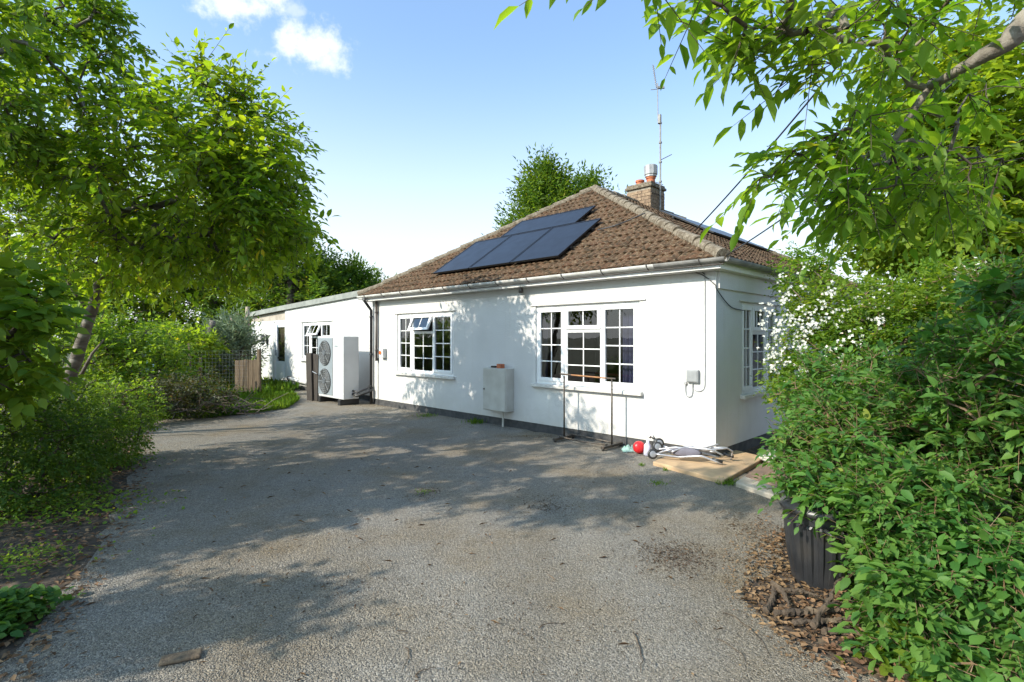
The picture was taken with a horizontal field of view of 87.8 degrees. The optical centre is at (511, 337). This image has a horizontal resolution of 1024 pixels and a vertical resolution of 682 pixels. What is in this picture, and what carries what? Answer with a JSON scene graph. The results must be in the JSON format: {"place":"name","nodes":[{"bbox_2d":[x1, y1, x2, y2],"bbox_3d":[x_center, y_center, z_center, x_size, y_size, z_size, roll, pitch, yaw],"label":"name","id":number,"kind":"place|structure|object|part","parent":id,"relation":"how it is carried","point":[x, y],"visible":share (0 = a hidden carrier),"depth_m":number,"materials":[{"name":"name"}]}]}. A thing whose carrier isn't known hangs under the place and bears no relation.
{"place":"outdoors","nodes":[
{"label":"outdoors","id":0,"kind":"place"},
{"bbox_2d":[17,338,249,385],"bbox_3d":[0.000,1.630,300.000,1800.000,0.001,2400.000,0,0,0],"label":"ground","id":1,"kind":"structure","parent":0,"point":[68,357],"depth_m":37.22,"materials":[{"name":"green soil"}]},
{"bbox_2d":[0,173,91,356],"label":"background tree","id":2,"kind":"object","parent":1,"relation":"on","point":[1,212],"visible":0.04,"depth_m":23.80,"materials":[{"name":"green plant"}]},
{"bbox_2d":[0,158,134,372],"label":"background tree","id":3,"kind":"object","parent":1,"relation":"on","point":[32,216],"visible":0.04,"depth_m":22.95,"materials":[{"name":"green plant"}]},
{"bbox_2d":[0,182,212,369],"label":"background tree","id":4,"kind":"object","parent":1,"relation":"on","point":[141,312],"visible":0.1,"depth_m":21.63,"materials":[{"name":"green plant"}]},
{"bbox_2d":[41,173,276,351],"bbox_3d":[-16.083,-2.991,25.018,10.974,10.718,6.188,0,0,0],"label":"background tree","id":5,"kind":"object","parent":1,"relation":"on","point":[134,299],"visible":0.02,"depth_m":23.97,"materials":[{"name":"green plant"}]},
{"bbox_2d":[126,333,197,376],"bbox_3d":[-12.803,0.720,19.837,2.000,1.760,2.400,0,0,-20],"label":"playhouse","id":6,"kind":"object","parent":1,"relation":"on","point":[149,350],"visible":0.05,"depth_m":18.72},
{"bbox_2d":[134,189,293,370],"bbox_3d":[-13.059,-2.721,22.905,7.664,8.672,4.306,0,0,0],"label":"background tree","id":7,"kind":"object","parent":1,"relation":"on","point":[213,303],"visible":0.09,"depth_m":22.36,"materials":[{"name":"green plant"}]},
{"bbox_2d":[158,215,354,359],"bbox_3d":[-8.844,-1.866,21.717,9.041,7.325,8.606,0,0,0],"label":"tree","id":8,"kind":"object","parent":1,"relation":"on","point":[291,296],"visible":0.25,"depth_m":20.98,"materials":[{"name":"green plant"}]},
{"bbox_2d":[188,213,330,353],"bbox_3d":[-12.023,-2.458,26.030,6.679,8.942,6.221,0,0,0],"label":"background tree","id":9,"kind":"object","parent":1,"relation":"on","point":[230,293],"visible":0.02,"depth_m":24.44,"materials":[{"name":"green plant"}]},
{"bbox_2d":[250,290,371,400],"bbox_3d":[-4.424,0.197,18.151,9.111,2.906,6.500,0,0,45],"label":"flat roofed annex","id":10,"kind":"object","parent":1,"relation":"on","point":[288,328],"visible":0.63,"depth_m":16.18,"materials":[{"name":"paint"}]},
{"bbox_2d":[260,333,267,344],"bbox_3d":[-8.496,0.053,18.224,0.220,0.410,0.234,0,0,45],"label":"wall lantern","id":11,"kind":"object","parent":10,"relation":"attached to","point":[266,341],"depth_m":18.20,"materials":[{"name":"black plastic"}]},
{"bbox_2d":[274,322,284,381],"bbox_3d":[-7.631,0.490,17.603,0.984,2.020,0.120,0,0,45],"label":"door","id":12,"kind":"structure","parent":10,"relation":"in","point":[279,366],"depth_m":17.72,"materials":[{"name":"white plastic"}]},
{"bbox_2d":[286,376,306,384],"bbox_3d":[-6.588,1.530,16.311,1.383,0.637,0.130,0,0,45],"label":"wall pipe","id":13,"kind":"object","parent":10,"relation":"attached to","point":[288,378],"depth_m":16.28,"materials":[{"name":"white plastic"}]},
{"bbox_2d":[299,320,332,360],"bbox_3d":[-5.746,0.114,15.545,2.109,1.193,0.226,0,0,45],"label":"window","id":14,"kind":"structure","parent":10,"relation":"in","point":[310,330],"depth_m":15.81,"materials":[{"name":"white plastic"}]},
{"bbox_2d":[294,247,382,302],"bbox_3d":[-7.422,-0.959,24.498,7.862,6.179,7.634,0,0,-31],"label":"tree","id":15,"kind":"object","parent":1,"relation":"on","point":[361,280],"visible":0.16,"depth_m":23.43,"materials":[{"name":"green plant"}]},
{"bbox_2d":[364,263,396,283],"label":"conifer tree","id":16,"kind":"object","parent":1,"relation":"on","point":[379,274],"visible":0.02,"depth_m":26.91,"materials":[{"name":"green plant"}]},
{"bbox_2d":[481,142,596,234],"bbox_3d":[1.474,-3.068,22.168,9.028,9.336,8.588,0,0,-34],"label":"broadleaf tree","id":17,"kind":"object","parent":1,"relation":"on","point":[546,184],"visible":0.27,"depth_m":20.73,"materials":[{"name":"green plant"}]},
{"bbox_2d":[572,160,617,190],"bbox_3d":[2.983,-3.030,22.468,5.617,9.260,5.096,0,0,0],"label":"conifer tree","id":18,"kind":"object","parent":1,"relation":"on","point":[591,175],"visible":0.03,"depth_m":22.14,"materials":[{"name":"green plant"}]},
{"bbox_2d":[357,164,859,456],"bbox_3d":[2.785,-1.410,13.057,9.038,6.120,9.579,0,0,45],"label":"bungalow","id":19,"kind":"object","parent":1,"relation":"on","point":[641,297],"visible":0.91,"depth_m":8.82,"materials":[{"name":"white paint"}]},
{"bbox_2d":[379,348,385,357],"bbox_3d":[-3.023,0.361,12.394,0.180,0.220,0.131,0,0,45],"label":"isolator switch","id":20,"kind":"object","parent":19,"relation":"attached to","point":[382,352],"visible":1,"depth_m":12.35,"materials":[{"name":"grey plastic"}]},
{"bbox_2d":[393,310,456,379],"bbox_3d":[-1.905,0.142,11.343,2.218,1.383,0.217,0,0,45],"label":"window","id":21,"kind":"structure","parent":19,"relation":"in","point":[433,314],"depth_m":11.37,"materials":[{"name":"white plastic"}]},
{"bbox_2d":[483,367,513,426],"bbox_3d":[-0.259,1.105,9.575,0.600,1.114,0.233,0,0,45],"label":"meter cabinet","id":22,"kind":"object","parent":19,"relation":"attached to","point":[498,389],"visible":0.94,"depth_m":9.44,"materials":[{"name":"beige metal"}]},
{"bbox_3d":[-0.330,0.930,9.500,0.570,0.734,0.033,0,0,45],"label":"cabinet door","id":23,"kind":"part","parent":22,"relation":"part of","materials":[{"name":"beige metal"}]},
{"bbox_2d":[497,364,504,367],"bbox_3d":[-0.204,0.508,9.517,0.110,0.075,0.100,0,0,45],"label":"brick","id":24,"kind":"object","parent":22,"relation":"on","point":[500,365],"visible":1,"depth_m":9.48,"materials":[{"name":"brick"}]},
{"bbox_2d":[530,299,645,395],"bbox_3d":[1.170,0.142,8.424,2.221,1.383,0.286,0,0,45],"label":"window","id":25,"kind":"structure","parent":19,"relation":"in","point":[630,364],"depth_m":8.16,"materials":[{"name":"white plastic"}]},
{"bbox_2d":[651,65,671,209],"bbox_3d":[3.742,-5.123,13.659,0.623,3.846,0.340,0,0,-19],"label":"aerial","id":26,"kind":"object","parent":19,"relation":"on","point":[659,123],"visible":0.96,"depth_m":13.64,"materials":[{"name":"metal"}]},
{"bbox_2d":[684,369,698,396],"bbox_3d":[2.381,0.610,7.078,0.217,0.369,0.056,0,0,45],"label":"junction box","id":27,"kind":"object","parent":19,"relation":"attached to","point":[692,376],"visible":1,"depth_m":7.05,"materials":[{"name":"grey plastic"}]},
{"bbox_2d":[739,300,779,399],"bbox_3d":[3.667,0.170,8.017,0.286,1.380,1.610,0,0,45],"label":"window","id":28,"kind":"structure","parent":19,"relation":"in","point":[750,329],"depth_m":7.87,"materials":[{"name":"white plastic"}]},
{"bbox_2d":[696,37,861,229],"bbox_3d":[4.085,-3.461,7.099,0.024,2.874,5.944,0,0,-12],"label":"overhead cable","id":29,"kind":"object","parent":19,"relation":"attached to","point":[792,120],"visible":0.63,"depth_m":7.88,"materials":[{"name":"black plastic"}]},
{"bbox_2d":[726,72,966,255],"bbox_3d":[2.973,-1.583,4.849,0.014,1.184,3.768,0,0,-11],"label":"overhead cable","id":30,"kind":"object","parent":19,"relation":"attached to","point":[947,87],"visible":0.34,"depth_m":5.83,"materials":[{"name":"black plastic"}]},
{"bbox_2d":[234,327,268,365],"bbox_3d":[-8.661,0.549,17.444,1.419,2.135,1.265,0,0,0],"label":"bush","id":31,"kind":"object","parent":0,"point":[256,351],"visible":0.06,"depth_m":17.49,"materials":[{"name":"green plant"}]},
{"bbox_2d":[0,390,879,681],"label":"driveway","id":32,"kind":"structure","parent":0,"point":[322,422],"depth_m":3.82,"materials":[{"name":"grey gravel"}]},
{"bbox_2d":[10,422,173,679],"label":"leaf litter","id":33,"kind":"object","parent":32,"relation":"on","point":[106,573],"visible":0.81,"depth_m":3.52,"materials":[{"name":"brown plant"}]},
{"bbox_2d":[158,648,202,666],"bbox_3d":[-1.647,1.589,2.648,0.180,0.018,0.080,0,0,-23],"label":"bark piece","id":34,"kind":"object","parent":32,"relation":"on","point":[179,657],"visible":1,"depth_m":2.64,"materials":[{"name":"brown wood"}]},
{"bbox_2d":[123,564,458,607],"bbox_3d":[-1.392,1.595,3.424,2.120,0.019,0.638,0,0,0],"label":"bark debris","id":35,"kind":"object","parent":32,"relation":"on","point":[293,588],"visible":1,"depth_m":3.39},
{"bbox_2d":[306,353,318,400],"bbox_3d":[-5.043,1.005,13.488,0.684,1.233,0.128,0,0,45],"label":"leaning board","id":36,"kind":"object","parent":32,"relation":"on","point":[312,367],"visible":0.94,"depth_m":13.49,"materials":[{"name":"wood"}]},
{"bbox_2d":[318,336,372,405],"bbox_3d":[-4.111,0.785,13.039,1.639,1.630,0.661,0,0,45],"label":"heat pump","id":37,"kind":"object","parent":32,"relation":"on","point":[338,378],"visible":1,"depth_m":12.71,"materials":[{"name":"white metal"}]},
{"bbox_2d":[12,435,788,681],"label":"leaf litter","id":38,"kind":"object","parent":32,"relation":"on","point":[378,565],"visible":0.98,"depth_m":3.83,"materials":[{"name":"brown plant"}]},
{"bbox_2d":[415,667,435,677],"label":"twig","id":39,"kind":"object","parent":32,"relation":"on","point":[422,670],"visible":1,"depth_m":2.54,"materials":[{"name":"wood"}]},
{"bbox_2d":[415,488,435,494],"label":"weed","id":40,"kind":"object","parent":32,"relation":"on","point":[424,491],"visible":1,"depth_m":5.51,"materials":[{"name":"green plant"}]},
{"bbox_2d":[416,413,437,417],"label":"weed","id":41,"kind":"object","parent":32,"relation":"on","point":[427,415],"visible":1,"depth_m":10.86,"materials":[{"name":"green plant"}]},
{"bbox_2d":[402,482,458,506],"bbox_3d":[-0.895,1.596,5.453,0.607,0.024,0.866,0,0,14],"label":"bark debris","id":42,"kind":"object","parent":32,"relation":"on","point":[427,494],"visible":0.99,"depth_m":5.46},
{"bbox_2d":[62,443,840,680],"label":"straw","id":43,"kind":"object","parent":32,"relation":"on","point":[832,649],"visible":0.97,"depth_m":3.86,"materials":[{"name":"beige plant"}]},
{"bbox_2d":[461,416,484,424],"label":"weed","id":44,"kind":"object","parent":32,"relation":"on","point":[475,421],"visible":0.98,"depth_m":9.89,"materials":[{"name":"green plant"}]},
{"bbox_2d":[173,570,815,674],"bbox_3d":[-0.145,1.596,3.114,4.132,0.021,1.599,0,0,0],"label":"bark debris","id":45,"kind":"object","parent":32,"relation":"on","point":[471,627],"visible":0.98,"depth_m":3.03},
{"bbox_2d":[510,495,578,527],"bbox_3d":[0.367,1.595,5.032,0.713,0.028,0.913,0,0,-25],"label":"bark debris","id":46,"kind":"object","parent":32,"relation":"on","point":[547,506],"visible":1,"depth_m":5.02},
{"bbox_2d":[553,373,622,450],"bbox_3d":[1.119,1.078,7.991,1.023,1.041,0.484,0,0,45],"label":"clothes rail","id":47,"kind":"object","parent":32,"relation":"on","point":[603,448],"visible":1,"depth_m":7.91,"materials":[{"name":"metal"}]},
{"bbox_2d":[621,444,635,452],"bbox_3d":[1.664,1.554,7.503,0.238,0.093,0.196,0,0,0],"label":"cloth","id":48,"kind":"object","parent":32,"relation":"on","point":[627,448],"visible":0.69,"depth_m":7.47,"materials":[{"name":"fabric"}]},
{"bbox_2d":[633,631,642,671],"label":"twig","id":49,"kind":"object","parent":32,"relation":"on","point":[640,650],"visible":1,"depth_m":2.72,"materials":[{"name":"brown wood"}]},
{"bbox_2d":[633,441,643,453],"bbox_3d":[1.755,1.512,7.331,0.170,0.174,0.110,0,0,-10],"label":"ball","id":50,"kind":"object","parent":32,"relation":"on","point":[638,446],"visible":0.88,"depth_m":7.29,"materials":[{"name":"red plastic"}]},
{"bbox_2d":[644,440,650,455],"bbox_3d":[1.838,1.498,7.225,0.100,0.217,0.114,0,0,0],"label":"bottle","id":51,"kind":"object","parent":32,"relation":"on","point":[647,445],"visible":0.82,"depth_m":7.19,"materials":[{"name":"white plastic"}]},
{"bbox_2d":[649,478,670,485],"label":"weed","id":52,"kind":"object","parent":32,"relation":"on","point":[658,483],"visible":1,"depth_m":5.80,"materials":[{"name":"green plant"}]},
{"bbox_2d":[613,533,755,582],"bbox_3d":[1.224,1.595,3.880,1.006,0.026,1.016,0,0,0],"label":"bark debris","id":53,"kind":"object","parent":32,"relation":"on","point":[660,551],"visible":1,"depth_m":3.89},
{"bbox_2d":[653,450,763,483],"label":"plywood sheet","id":54,"kind":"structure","parent":32,"relation":"on","point":[739,463],"depth_m":6.45,"materials":[{"name":"wood"}]},
{"bbox_2d":[648,438,733,463],"bbox_3d":[2.264,1.435,6.758,1.026,0.240,0.381,0,0,22],"label":"pushchair","id":55,"kind":"object","parent":54,"relation":"on","point":[657,449],"visible":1,"depth_m":6.69,"materials":[{"name":"metal"}]},
{"bbox_2d":[712,477,738,485],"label":"weed","id":56,"kind":"object","parent":32,"relation":"on","point":[730,481],"visible":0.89,"depth_m":5.79,"materials":[{"name":"green plant"}]},
{"bbox_2d":[723,612,769,655],"bbox_3d":[1.284,1.589,2.880,0.058,0.014,0.433,0,0,-9],"label":"twig","id":57,"kind":"object","parent":32,"relation":"on","point":[745,625],"visible":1,"depth_m":2.95,"materials":[{"name":"wood"}]},
{"bbox_2d":[715,501,783,548],"bbox_3d":[2.011,1.595,4.512,0.707,0.024,1.357,0,0,0],"label":"bark debris","id":58,"kind":"object","parent":32,"relation":"on","point":[748,527],"visible":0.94,"depth_m":4.46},
{"bbox_2d":[736,476,784,498],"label":"paving slab","id":59,"kind":"structure","parent":32,"relation":"on","point":[747,483],"depth_m":5.54,"materials":[{"name":"concrete"}]},
{"bbox_2d":[720,513,850,676],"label":"leaf litter","id":60,"kind":"object","parent":32,"relation":"on","point":[770,589],"visible":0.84,"depth_m":3.35,"materials":[{"name":"brown plant"}]},
{"bbox_2d":[0,389,1023,681],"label":"soil verge","id":61,"kind":"structure","parent":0,"point":[56,571],"depth_m":3.76,"materials":[{"name":"brown soil"}]},
{"bbox_2d":[0,583,86,638],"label":"ivy plant","id":62,"kind":"object","parent":61,"relation":"on","point":[16,603],"visible":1,"depth_m":2.96,"materials":[{"name":"green plant"}]},
{"bbox_2d":[0,240,98,430],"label":"bush","id":63,"kind":"object","parent":61,"relation":"on","point":[30,321],"visible":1,"depth_m":4.73,"materials":[{"name":"green plant"}]},
{"bbox_2d":[0,378,128,525],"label":"bush","id":64,"kind":"object","parent":61,"relation":"on","point":[58,434],"visible":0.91,"depth_m":5.12,"materials":[{"name":"green plant"}]},
{"bbox_2d":[0,536,137,582],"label":"groundcover plant","id":65,"kind":"object","parent":61,"relation":"on","point":[7,557],"visible":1,"depth_m":3.80,"materials":[{"name":"green plant"}]},
{"bbox_2d":[0,431,153,681],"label":"leaf litter","id":66,"kind":"object","parent":61,"relation":"on","point":[32,642],"visible":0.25,"depth_m":3.90,"materials":[{"name":"brown plant"}]},
{"bbox_2d":[0,374,166,488],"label":"bush","id":67,"kind":"object","parent":61,"relation":"on","point":[136,439],"visible":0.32,"depth_m":6.51,"materials":[{"name":"green plant"}]},
{"bbox_2d":[0,290,170,413],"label":"bush","id":68,"kind":"object","parent":61,"relation":"on","point":[98,328],"visible":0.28,"depth_m":11.22,"materials":[{"name":"green plant"}]},
{"bbox_2d":[0,0,183,215],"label":"broadleaf tree","id":69,"kind":"object","parent":61,"relation":"on","point":[33,20],"visible":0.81,"depth_m":6.54,"materials":[{"name":"green plant"}]},
{"bbox_2d":[15,451,174,477],"bbox_3d":[-5.267,1.529,6.688,1.842,0.182,1.497,0,0,-24],"label":"groundcover plant","id":70,"kind":"object","parent":61,"relation":"on","point":[131,461],"visible":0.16,"depth_m":6.77,"materials":[{"name":"green plant"}]},
{"bbox_2d":[0,483,225,541],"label":"groundcover plant","id":71,"kind":"object","parent":61,"relation":"on","point":[62,502],"visible":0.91,"depth_m":4.83,"materials":[{"name":"green plant"}]},
{"bbox_2d":[75,366,172,431],"bbox_3d":[-6.882,1.192,9.321,1.631,1.403,1.608,0,0,-34],"label":"bush","id":72,"kind":"object","parent":61,"relation":"on","point":[144,391],"visible":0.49,"depth_m":9.49,"materials":[{"name":"green plant"}]},
{"bbox_2d":[74,310,207,411],"bbox_3d":[-8.370,0.677,11.917,2.588,2.655,3.134,0,0,0],"label":"bush","id":73,"kind":"object","parent":61,"relation":"on","point":[164,358],"visible":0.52,"depth_m":11.77,"materials":[{"name":"green plant"}]},
{"bbox_2d":[6,372,300,398],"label":"grass","id":74,"kind":"structure","parent":61,"relation":"on","point":[268,384],"depth_m":15.38,"materials":[{"name":"green plant"}]},
{"bbox_2d":[0,23,340,410],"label":"broadleaf tree","id":75,"kind":"object","parent":61,"relation":"on","point":[229,167],"visible":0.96,"depth_m":6.82,"materials":[{"name":"green plant"}]},
{"bbox_2d":[138,317,232,376],"bbox_3d":[-9.270,0.491,14.997,2.582,2.220,2.470,0,0,0],"label":"bush","id":76,"kind":"object","parent":61,"relation":"on","point":[211,350],"visible":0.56,"depth_m":14.85,"materials":[{"name":"green plant"}]},
{"bbox_2d":[91,365,288,420],"bbox_3d":[-6.645,1.180,10.655,3.550,1.270,2.932,0,0,-36],"label":"brush pile","id":77,"kind":"object","parent":61,"relation":"on","point":[182,401],"visible":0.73,"depth_m":10.51,"materials":[{"name":"plant"}]},
{"bbox_2d":[199,357,201,390],"bbox_3d":[-7.892,1.050,13.492,0.040,1.100,0.040,0,0,0],"label":"wooden post","id":78,"kind":"object","parent":61,"relation":"on","point":[200,370],"visible":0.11,"depth_m":13.47,"materials":[{"name":"brown wood"}]},
{"bbox_2d":[191,320,215,384],"bbox_3d":[-9.255,0.567,15.728,0.952,2.174,0.356,0,0,-9],"label":"tree trunk","id":79,"kind":"object","parent":61,"relation":"on","point":[211,325],"visible":0.17,"depth_m":15.70,"materials":[{"name":"brown plant"}]},
{"bbox_2d":[125,388,300,418],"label":"grass","id":80,"kind":"structure","parent":61,"relation":"on","point":[287,400],"depth_m":12.01,"materials":[{"name":"green plant"}]},
{"bbox_2d":[196,356,234,383],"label":"bush","id":81,"kind":"object","parent":61,"relation":"on","point":[219,372],"visible":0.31,"depth_m":16.03,"materials":[{"name":"green plant"}]},
{"bbox_2d":[180,350,256,390],"bbox_3d":[-7.765,0.975,14.042,2.462,1.251,0.002,0,0,-27],"label":"wire fence","id":82,"kind":"object","parent":61,"relation":"on","point":[231,369],"visible":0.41,"depth_m":14.27,"materials":[{"name":"grey metal"}]},
{"bbox_2d":[185,302,271,383],"bbox_3d":[-8.754,0.294,16.614,2.473,2.945,2.383,0,0,0],"label":"bush","id":83,"kind":"object","parent":61,"relation":"on","point":[234,332],"visible":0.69,"depth_m":16.38,"materials":[{"name":"green plant"}]},
{"bbox_2d":[230,307,249,361],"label":"tree trunk","id":84,"kind":"object","parent":61,"relation":"on","point":[246,309],"visible":0.21,"depth_m":17.22,"materials":[{"name":"brown plant"}]},
{"bbox_2d":[235,349,260,392],"bbox_3d":[-7.127,0.960,14.364,0.790,1.280,0.100,0,0,12],"label":"fence panel","id":85,"kind":"object","parent":61,"relation":"on","point":[250,371],"visible":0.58,"depth_m":14.34,"materials":[{"name":"brown wood"}]},
{"bbox_2d":[494,0,1023,283],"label":"walnut tree","id":86,"kind":"object","parent":61,"relation":"on","point":[744,48],"visible":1,"depth_m":2.88,"materials":[{"name":"green plant"}]},
{"bbox_2d":[762,584,776,614],"bbox_3d":[1.571,1.576,3.224,0.056,0.046,0.407,0,0,33],"label":"log","id":87,"kind":"object","parent":61,"relation":"on","point":[767,607],"visible":0.95,"depth_m":3.16,"materials":[{"name":"brown wood"}]},
{"bbox_2d":[770,580,790,606],"bbox_3d":[1.643,1.555,3.239,0.050,0.048,0.334,0,0,9],"label":"log","id":88,"kind":"object","parent":87,"relation":"on","point":[779,590],"visible":0.99,"depth_m":3.25,"materials":[{"name":"brown wood"}]},
{"bbox_2d":[781,587,818,597],"bbox_3d":[1.749,1.549,3.239,0.211,0.039,0.057,0,0,33],"label":"log","id":89,"kind":"object","parent":88,"relation":"on","point":[786,590],"visible":0.99,"depth_m":3.25,"materials":[{"name":"brown wood"}]},
{"bbox_2d":[745,462,804,491],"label":"paving slab","id":90,"kind":"structure","parent":61,"relation":"on","point":[760,470],"depth_m":6.09,"materials":[{"name":"beige stone"}]},
{"bbox_2d":[759,450,792,461],"bbox_3d":[3.498,1.515,6.717,0.720,0.070,0.720,0,0,0],"label":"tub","id":91,"kind":"object","parent":90,"relation":"on","point":[766,458],"visible":0.08,"depth_m":6.70,"materials":[{"name":"white plastic"}]},
{"bbox_2d":[768,625,838,659],"bbox_3d":[1.526,1.591,2.788,0.036,0.010,0.372,0,0,-33],"label":"twig","id":92,"kind":"object","parent":61,"relation":"on","point":[804,641],"visible":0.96,"depth_m":2.79,"materials":[{"name":"brown wood"}]},
{"bbox_2d":[780,494,855,592],"bbox_3d":[2.042,1.299,3.508,0.500,0.601,0.631,0,0,-20],"label":"dustbin","id":93,"kind":"object","parent":61,"relation":"on","point":[810,556],"visible":0.42,"depth_m":3.36,"materials":[{"name":"plastic"}]},
{"bbox_2d":[792,616,851,625],"bbox_3d":[1.726,1.575,2.952,0.348,0.046,0.052,0,0,-2],"label":"log","id":94,"kind":"object","parent":61,"relation":"on","point":[798,622],"visible":0.78,"depth_m":2.95,"materials":[{"name":"brown wood"}]},
{"bbox_2d":[820,626,867,636],"bbox_3d":[1.805,1.576,2.847,0.290,0.045,0.064,0,0,13],"label":"log","id":95,"kind":"object","parent":61,"relation":"on","point":[824,630],"visible":0.37,"depth_m":2.85,"materials":[{"name":"brown wood"}]},
{"bbox_2d":[734,528,1014,681],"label":"leaf litter","id":96,"kind":"object","parent":61,"relation":"on","point":[847,669],"visible":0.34,"depth_m":3.05,"materials":[{"name":"brown plant"}]},
{"bbox_2d":[773,606,840,617],"bbox_3d":[1.696,1.574,3.058,0.409,0.048,0.061,0,0,-4],"label":"log","id":97,"kind":"object","parent":96,"relation":"on","point":[795,611],"visible":0.88,"depth_m":3.04,"materials":[{"name":"brown wood"}]},
{"bbox_2d":[809,574,844,628],"bbox_3d":[1.841,1.520,3.084,0.564,0.134,0.050,0,0,-44],"label":"log","id":98,"kind":"object","parent":96,"relation":"on","point":[816,619],"visible":0.82,"depth_m":3.00,"materials":[{"name":"brown wood"}]},
{"bbox_2d":[751,234,1022,427],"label":"mock orange shrub","id":99,"kind":"object","parent":61,"relation":"on","point":[912,307],"visible":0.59,"depth_m":6.23,"materials":[{"name":"green plant"}]},
{"bbox_2d":[754,296,1023,681],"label":"dogwood shrub","id":100,"kind":"object","parent":61,"relation":"on","point":[935,549],"visible":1,"depth_m":3.12,"materials":[{"name":"green plant"}]},
{"bbox_2d":[835,618,987,681],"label":"groundcover plant","id":101,"kind":"object","parent":61,"relation":"on","point":[885,668],"visible":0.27,"depth_m":2.58,"materials":[{"name":"green plant"}]},
{"bbox_2d":[811,0,1023,285],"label":"maple tree","id":102,"kind":"object","parent":61,"relation":"on","point":[1000,69],"visible":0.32,"depth_m":10.41,"materials":[{"name":"green plant"}]},
{"bbox_2d":[851,286,1013,386],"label":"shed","id":103,"kind":"structure","parent":61,"relation":"on","point":[889,319],"depth_m":11.27,"materials":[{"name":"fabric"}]},
{"bbox_2d":[921,235,1023,513],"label":"elder shrub","id":104,"kind":"object","parent":61,"relation":"on","point":[991,282],"visible":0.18,"depth_m":4.33,"materials":[{"name":"green plant"}]},
{"bbox_2d":[0,0,1023,337],"label":"sky","id":105,"kind":"structure","parent":0,"point":[420,110],"materials":[{"name":"blue"}]}
]}

